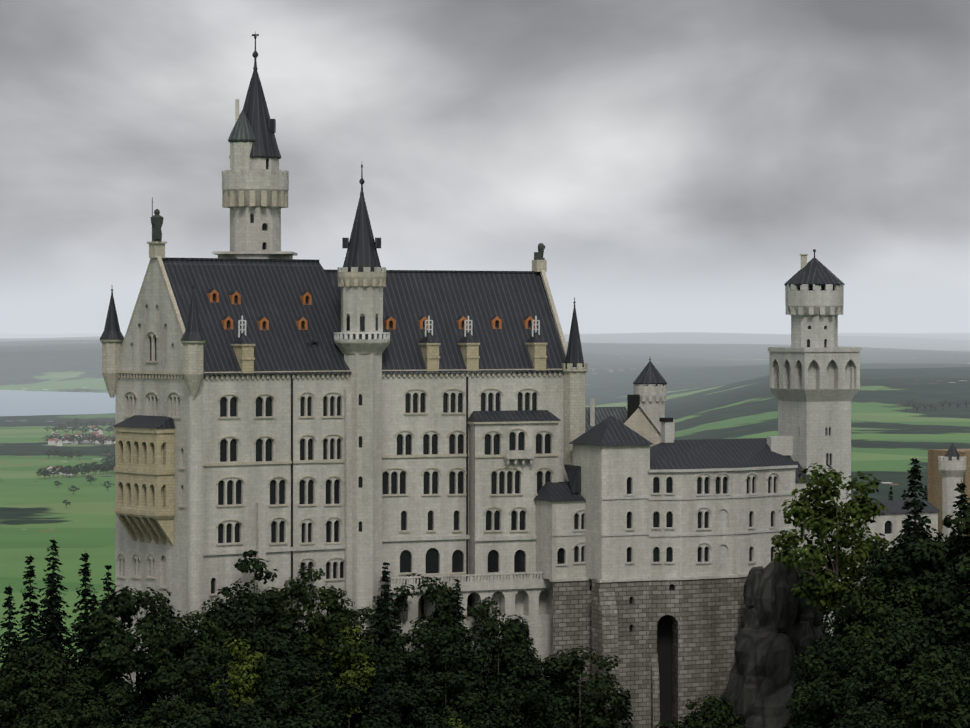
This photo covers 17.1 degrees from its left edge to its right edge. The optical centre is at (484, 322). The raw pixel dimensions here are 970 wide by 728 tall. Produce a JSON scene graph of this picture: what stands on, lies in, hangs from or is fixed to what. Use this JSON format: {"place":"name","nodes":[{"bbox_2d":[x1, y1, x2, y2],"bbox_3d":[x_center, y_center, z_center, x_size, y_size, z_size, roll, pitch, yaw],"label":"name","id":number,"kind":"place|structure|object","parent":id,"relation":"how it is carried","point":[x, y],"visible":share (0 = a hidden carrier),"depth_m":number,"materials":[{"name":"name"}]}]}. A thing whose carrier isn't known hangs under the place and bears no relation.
{"place":"outdoors","nodes":[
{"label":"outdoors","id":0,"kind":"place"},
{"bbox_2d":[0,327,969,675],"bbox_3d":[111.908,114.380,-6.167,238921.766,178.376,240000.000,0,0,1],"label":"ground","id":1,"kind":"structure","parent":0,"point":[714,377],"depth_m":6010.06,"materials":[{"name":"green plant"}]},
{"bbox_2d":[46,426,114,475],"bbox_3d":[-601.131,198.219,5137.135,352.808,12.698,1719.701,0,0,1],"label":"village","id":2,"kind":"object","parent":1,"relation":"on","point":[59,442],"visible":0.35,"depth_m":5404.42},
{"bbox_2d":[36,399,969,507],"bbox_3d":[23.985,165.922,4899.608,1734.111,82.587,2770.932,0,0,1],"label":"distant trees","id":3,"kind":"object","parent":1,"relation":"on","point":[106,466],"visible":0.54,"depth_m":4835.21,"materials":[{"name":"green plant"}]},
{"bbox_2d":[0,0,969,326],"label":"sky","id":4,"kind":"structure","parent":0,"point":[672,163],"materials":[{"name":"grey"}]},
{"bbox_2d":[215,652,925,727],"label":"hill terrain","id":5,"kind":"structure","parent":0,"point":[358,717],"depth_m":386.97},
{"bbox_2d":[114,241,568,725],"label":"palas","id":6,"kind":"structure","parent":5,"relation":"on","point":[223,471],"depth_m":389.09,"materials":[{"name":"stone"}]},
{"bbox_2d":[150,197,163,241],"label":"knight statue","id":7,"kind":"object","parent":6,"relation":"on","point":[156,220],"visible":0.96,"depth_m":383.15,"materials":[{"name":"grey metal"}]},
{"bbox_2d":[534,243,544,259],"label":"lion statue","id":8,"kind":"object","parent":6,"relation":"on","point":[538,255],"visible":0.94,"depth_m":410.32,"materials":[{"name":"grey metal"}]},
{"bbox_2d":[100,31,587,706],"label":"castle towers","id":9,"kind":"structure","parent":5,"relation":"on","point":[254,187],"depth_m":390.13,"materials":[{"name":"stone"}]},
{"bbox_2d":[0,497,969,727],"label":"forest trees","id":10,"kind":"object","parent":5,"relation":"on","point":[876,680],"visible":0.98,"depth_m":368.25,"materials":[{"name":"green plant"}]},
{"bbox_2d":[0,458,969,727],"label":"conifer trees","id":11,"kind":"object","parent":5,"relation":"on","point":[50,626],"visible":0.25,"depth_m":370.34,"materials":[{"name":"green plant"}]},
{"bbox_2d":[180,463,891,727],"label":"deciduous trees","id":12,"kind":"object","parent":5,"relation":"on","point":[828,516],"visible":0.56,"depth_m":378.04,"materials":[{"name":"green plant"}]},
{"bbox_2d":[585,359,674,446],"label":"ritterhaus","id":13,"kind":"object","parent":5,"relation":"on","point":[642,413],"visible":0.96,"depth_m":421.46,"materials":[{"name":"stone"}]},
{"bbox_2d":[550,573,747,727],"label":"stone foundation wall","id":14,"kind":"structure","parent":5,"relation":"on","point":[670,642],"depth_m":397.50,"materials":[{"name":"grey stone"}]},
{"bbox_2d":[534,416,809,579],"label":"castle wing","id":15,"kind":"structure","parent":14,"relation":"on","point":[624,501],"depth_m":398.56,"materials":[{"name":"stone"}]},
{"bbox_2d":[722,553,824,727],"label":"cliff rock","id":16,"kind":"object","parent":5,"relation":"on","point":[779,631],"visible":0.77,"depth_m":391.78,"materials":[{"name":"grey stone"}]},
{"bbox_2d":[768,249,861,635],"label":"square tower","id":17,"kind":"structure","parent":5,"relation":"on","point":[814,377],"depth_m":424.20,"materials":[{"name":"stone"}]},
{"bbox_2d":[851,443,969,594],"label":"gatehouse","id":18,"kind":"object","parent":5,"relation":"on","point":[948,469],"visible":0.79,"depth_m":463.21,"materials":[{"name":"stone"}]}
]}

